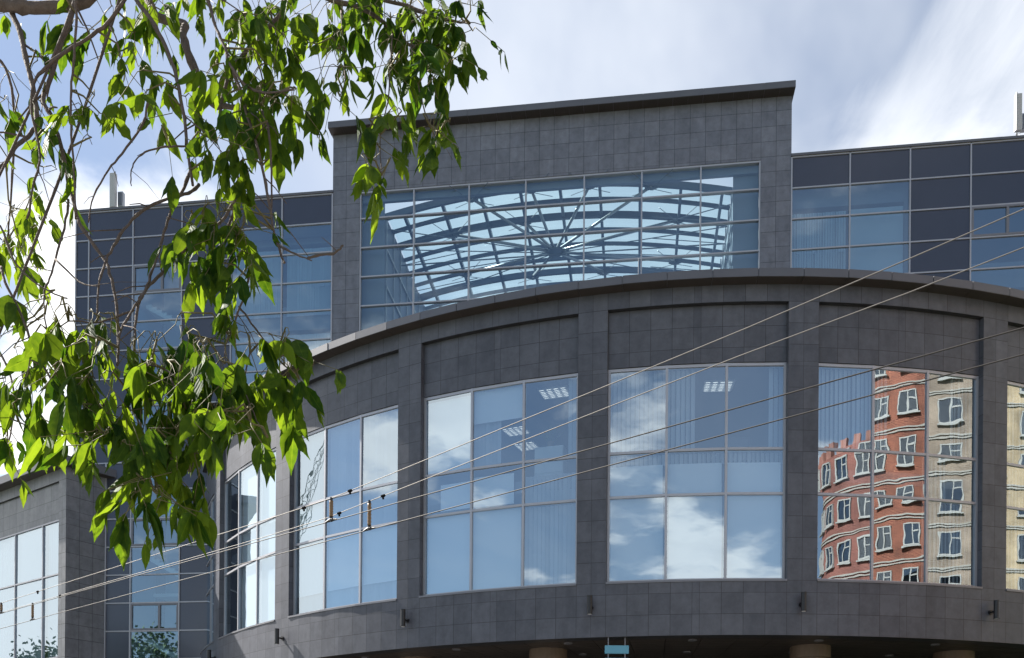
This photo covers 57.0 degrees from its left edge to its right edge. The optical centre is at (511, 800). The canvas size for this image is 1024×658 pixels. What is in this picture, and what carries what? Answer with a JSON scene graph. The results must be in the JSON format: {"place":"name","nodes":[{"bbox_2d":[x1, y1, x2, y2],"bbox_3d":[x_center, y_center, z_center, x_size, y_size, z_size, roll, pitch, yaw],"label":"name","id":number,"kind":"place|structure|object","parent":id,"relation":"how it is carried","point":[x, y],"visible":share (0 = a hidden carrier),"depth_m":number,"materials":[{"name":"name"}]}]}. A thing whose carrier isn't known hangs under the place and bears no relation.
{"place":"outdoors","nodes":[
{"label":"outdoors","id":0,"kind":"place"},
{"bbox_2d":[0,0,508,569],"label":"leafy tree","id":1,"kind":"object","parent":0,"point":[188,378],"visible":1,"depth_m":2.60,"materials":[{"name":"green plant"}]},
{"bbox_2d":[0,0,1023,476],"label":"sky","id":2,"kind":"structure","parent":0,"point":[866,73],"materials":[{"name":"white"}]},
{"label":"ground","id":3,"kind":"structure","parent":0,"visible":0},
{"bbox_2d":[0,455,171,657],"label":"side block","id":4,"kind":"structure","parent":3,"relation":"on","point":[46,538],"depth_m":40.89,"materials":[{"name":"grey ceramic"}]},
{"bbox_2d":[0,519,58,657],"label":"window","id":5,"kind":"structure","parent":4,"relation":"in","point":[23,553],"depth_m":41.82,"materials":[{"name":"glass"}]},
{"bbox_2d":[73,80,1023,657],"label":"office building","id":6,"kind":"structure","parent":3,"relation":"on","point":[887,524],"depth_m":29.86,"materials":[{"name":"grey stone tile"},{"name":"blue glass"},{"name":"silver aluminium"}]},
{"bbox_2d":[109,171,124,206],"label":"cell antenna","id":7,"kind":"object","parent":6,"relation":"on","point":[113,194],"visible":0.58,"depth_m":43.13,"materials":[{"name":"silver metal"}]},
{"bbox_2d":[130,603,177,629],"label":"window","id":8,"kind":"structure","parent":6,"relation":"in","point":[136,604],"depth_m":40.75,"materials":[{"name":"grey metal"}]},
{"bbox_2d":[131,518,178,545],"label":"window","id":9,"kind":"structure","parent":6,"relation":"in","point":[161,519],"depth_m":40.86,"materials":[{"name":"grey metal"}]},
{"bbox_2d":[136,348,176,365],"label":"window","id":10,"kind":"structure","parent":6,"relation":"in","point":[164,349],"depth_m":40.75,"materials":[{"name":"glass"}]},
{"bbox_2d":[133,263,180,292],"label":"window","id":11,"kind":"structure","parent":6,"relation":"in","point":[157,265],"depth_m":40.80,"materials":[{"name":"grey metal"}]},
{"bbox_2d":[206,496,213,644],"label":"window","id":12,"kind":"structure","parent":6,"relation":"in","point":[210,561],"depth_m":39.08,"materials":[{"name":"silver metal"}]},
{"bbox_2d":[207,650,215,657],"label":"wall light","id":13,"kind":"object","parent":6,"relation":"attached to","point":[208,653],"visible":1,"depth_m":37.02,"materials":[{"name":"black metal"}]},
{"bbox_2d":[223,448,275,635],"bbox_3d":[-9.678,-9.386,34.975,0.304,6.143,4.987,1,0,-39],"label":"window","id":14,"kind":"structure","parent":6,"relation":"in","point":[249,588],"depth_m":34.87,"materials":[{"name":"white glass"}]},
{"bbox_2d":[246,375,254,384],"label":"window","id":15,"kind":"structure","parent":6,"relation":"in","point":[250,379],"depth_m":40.60,"materials":[{"name":"blue glass"}]},
{"bbox_2d":[236,336,278,375],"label":"window","id":16,"kind":"structure","parent":6,"relation":"in","point":[242,348],"depth_m":40.60,"materials":[{"name":"blue glass"}]},
{"bbox_2d":[237,251,280,289],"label":"window","id":17,"kind":"structure","parent":6,"relation":"in","point":[273,263],"depth_m":40.49,"materials":[{"name":"blue glass"}]},
{"bbox_2d":[237,289,280,319],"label":"window","id":18,"kind":"structure","parent":6,"relation":"in","point":[253,305],"depth_m":40.55,"materials":[{"name":"blue glass"}]},
{"bbox_2d":[274,628,283,643],"bbox_3d":[-8.011,-5.620,32.400,0.164,0.528,0.322,0,0,43],"label":"wall light","id":19,"kind":"object","parent":6,"relation":"attached to","point":[277,637],"visible":1,"depth_m":32.28,"materials":[{"name":"black metal"}]},
{"bbox_2d":[286,333,330,361],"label":"window","id":20,"kind":"structure","parent":6,"relation":"in","point":[324,335],"depth_m":40.26,"materials":[{"name":"blue glass"}]},
{"bbox_2d":[287,247,330,287],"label":"window","id":21,"kind":"structure","parent":6,"relation":"in","point":[317,269],"depth_m":40.29,"materials":[{"name":"blue glass"}]},
{"bbox_2d":[287,286,330,316],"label":"window","id":22,"kind":"structure","parent":6,"relation":"in","point":[301,298],"depth_m":40.28,"materials":[{"name":"blue glass"}]},
{"bbox_2d":[293,405,397,614],"bbox_3d":[-5.437,-9.356,31.045,4.987,6.143,0.449,0,0,36],"label":"window","id":23,"kind":"structure","parent":6,"relation":"in","point":[358,568],"depth_m":31.02,"materials":[{"name":"blue glass"}]},
{"bbox_2d":[400,609,408,626],"bbox_3d":[-3.308,-5.586,28.986,0.164,0.528,0.322,0,0,29],"label":"wall light","id":24,"kind":"object","parent":6,"relation":"attached to","point":[403,620],"visible":1,"depth_m":28.86,"materials":[{"name":"black metal"}]},
{"bbox_2d":[423,373,577,594],"bbox_3d":[-0.373,-9.319,28.273,4.987,6.143,0.441,0,0,21],"label":"window","id":25,"kind":"structure","parent":6,"relation":"in","point":[473,549],"depth_m":28.34,"materials":[{"name":"blue glass"}]},
{"bbox_2d":[534,445,566,478],"bbox_3d":[1.181,-10.120,28.826,0.900,1.250,0.470,0,0,18],"label":"filing cabinet","id":26,"kind":"object","parent":6,"relation":"in","point":[551,468],"visible":0.53,"depth_m":28.60,"materials":[{"name":"metal"}]},
{"bbox_2d":[541,427,562,446],"bbox_3d":[1.173,-11.093,28.797,0.713,0.696,0.648,1,0,-40],"label":"potted plant","id":27,"kind":"object","parent":26,"relation":"on","point":[549,435],"visible":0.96,"depth_m":28.73,"materials":[{"name":"green plant"}]},
{"bbox_2d":[359,160,760,330],"bbox_3d":[1.718,-19.832,38.658,16.435,11.367,0.195,0,0,7],"label":"atrium window","id":28,"kind":"structure","parent":6,"relation":"in","point":[749,163],"depth_m":38.70,"materials":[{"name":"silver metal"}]},
{"bbox_2d":[587,595,592,614],"bbox_3d":[2.227,-5.543,26.839,0.164,0.528,0.322,0,0,14],"label":"wall light","id":29,"kind":"object","parent":6,"relation":"attached to","point":[589,605],"visible":1,"depth_m":26.70,"materials":[{"name":"black metal"}]},
{"bbox_2d":[605,637,628,657],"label":"hanging sign","id":30,"kind":"object","parent":6,"relation":"hanging from","point":[617,649],"visible":1,"depth_m":26.90,"materials":[{"name":"blue"}]},
{"bbox_2d":[607,362,785,581],"bbox_3d":[5.234,-9.275,26.902,4.987,6.143,0.446,0,0,6],"label":"window","id":31,"kind":"structure","parent":6,"relation":"in","point":[754,533],"depth_m":26.88,"materials":[{"name":"blue glass"}]},
{"bbox_2d":[713,451,765,462],"bbox_3d":[6.661,-9.827,27.863,1.500,0.750,0.700,0,0,3],"label":"office desk","id":32,"kind":"object","parent":6,"relation":"in","point":[741,452],"visible":0.18,"depth_m":27.59,"materials":[{"name":"white plastic"}]},
{"bbox_2d":[729,438,749,446],"bbox_3d":[6.713,-10.436,27.831,0.601,0.470,0.210,0,0,0],"label":"desk monitor","id":33,"kind":"object","parent":32,"relation":"on","point":[739,442],"visible":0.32,"depth_m":27.79,"materials":[{"name":"black"}]},
{"bbox_2d":[799,592,806,611],"bbox_3d":[8.081,-5.497,26.189,0.164,0.528,0.322,0,0,-1],"label":"wall light","id":34,"kind":"object","parent":6,"relation":"attached to","point":[803,604],"visible":1,"depth_m":26.06,"materials":[{"name":"black metal"}]},
{"bbox_2d":[792,211,845,254],"bbox_3d":[12.205,-22.582,37.547,2.097,1.621,0.045,0,0,7],"label":"window","id":35,"kind":"structure","parent":6,"relation":"in","point":[828,223],"depth_m":37.53,"materials":[{"name":"blue glass"}]},
{"bbox_2d":[792,252,845,268],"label":"window","id":36,"kind":"structure","parent":6,"relation":"in","point":[823,256],"depth_m":37.52,"materials":[{"name":"blue glass"}]},
{"bbox_2d":[850,206,902,250],"bbox_3d":[14.369,-22.565,37.194,2.030,1.621,0.010,0,0,7],"label":"window","id":37,"kind":"structure","parent":6,"relation":"in","point":[884,228],"depth_m":37.19,"materials":[{"name":"blue glass"}]},
{"bbox_2d":[850,247,902,272],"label":"window","id":38,"kind":"structure","parent":6,"relation":"in","point":[868,259],"depth_m":37.18,"materials":[{"name":"blue glass"}]},
{"bbox_2d":[817,363,978,585],"bbox_3d":[11.007,-9.229,27.009,4.987,6.143,0.433,0,0,-9],"label":"window","id":39,"kind":"structure","parent":6,"relation":"in","point":[871,451],"depth_m":26.97,"materials":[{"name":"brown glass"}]},
{"bbox_2d":[988,600,999,618],"bbox_3d":[13.833,-5.450,27.034,0.164,0.528,0.322,0,0,-16],"label":"wall light","id":40,"kind":"object","parent":6,"relation":"attached to","point":[995,612],"visible":1,"depth_m":26.91,"materials":[{"name":"black metal"}]},
{"bbox_2d":[971,203,1023,236],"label":"window","id":41,"kind":"structure","parent":6,"relation":"in","point":[1007,206],"depth_m":36.30,"materials":[{"name":"grey metal"}]},
{"bbox_2d":[1006,381,1023,590],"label":"window","id":42,"kind":"structure","parent":6,"relation":"in","point":[1011,384],"depth_m":28.02,"materials":[{"name":"grey glass"}]},
{"bbox_2d":[1014,92,1023,135],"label":"cell antenna","id":43,"kind":"object","parent":6,"relation":"on","point":[1018,120],"visible":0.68,"depth_m":38.03,"materials":[{"name":"silver metal"}]},
{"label":"road","id":44,"kind":"structure","parent":0,"visible":0},
{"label":"wire pole","id":45,"kind":"object","parent":44,"relation":"on","visible":0},
{"bbox_2d":[0,354,1023,628],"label":"overhead wire","id":46,"kind":"object","parent":45,"relation":"attached to","point":[592,470],"visible":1,"depth_m":11.59,"materials":[{"name":"grey metal"}]},
{"bbox_2d":[2,209,1023,602],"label":"overhead wire","id":47,"kind":"object","parent":45,"relation":"attached to","point":[592,391],"visible":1,"depth_m":10.88,"materials":[{"name":"metal"}]},
{"bbox_2d":[0,602,2,613],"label":"insulator","id":48,"kind":"object","parent":47,"relation":"hanging from","point":[1,608],"visible":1,"depth_m":21.53,"materials":[{"name":"black"}]},
{"bbox_2d":[325,497,336,522],"bbox_3d":[-2.726,-4.382,14.216,0.262,0.363,0.066,0,0,30],"label":"insulator","id":49,"kind":"object","parent":47,"relation":"hanging from","point":[331,506],"visible":1,"depth_m":14.19,"materials":[{"name":"black"}]},
{"bbox_2d":[4,247,1023,611],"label":"overhead wire","id":50,"kind":"object","parent":45,"relation":"attached to","point":[602,409],"visible":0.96,"depth_m":11.65,"materials":[{"name":"metal"}]},
{"bbox_2d":[30,603,34,620],"bbox_3d":[-11.359,-4.468,22.335,0.262,0.413,0.066,0,0,31],"label":"insulator","id":51,"kind":"object","parent":50,"relation":"hanging from","point":[32,612],"visible":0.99,"depth_m":22.31,"materials":[{"name":"black"}]},
{"bbox_2d":[363,500,374,530],"bbox_3d":[-2.217,-4.428,14.652,0.262,0.464,0.066,0,0,31],"label":"insulator","id":52,"kind":"object","parent":50,"relation":"hanging from","point":[369,507],"visible":0.98,"depth_m":14.63,"materials":[{"name":"black"}]},
{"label":"wire pole","id":53,"kind":"object","parent":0,"visible":0},
{"bbox_2d":[0,327,1023,613],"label":"overhead wire","id":54,"kind":"object","parent":53,"relation":"attached to","point":[588,449],"visible":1,"depth_m":10.94,"materials":[{"name":"grey metal"}]}
]}

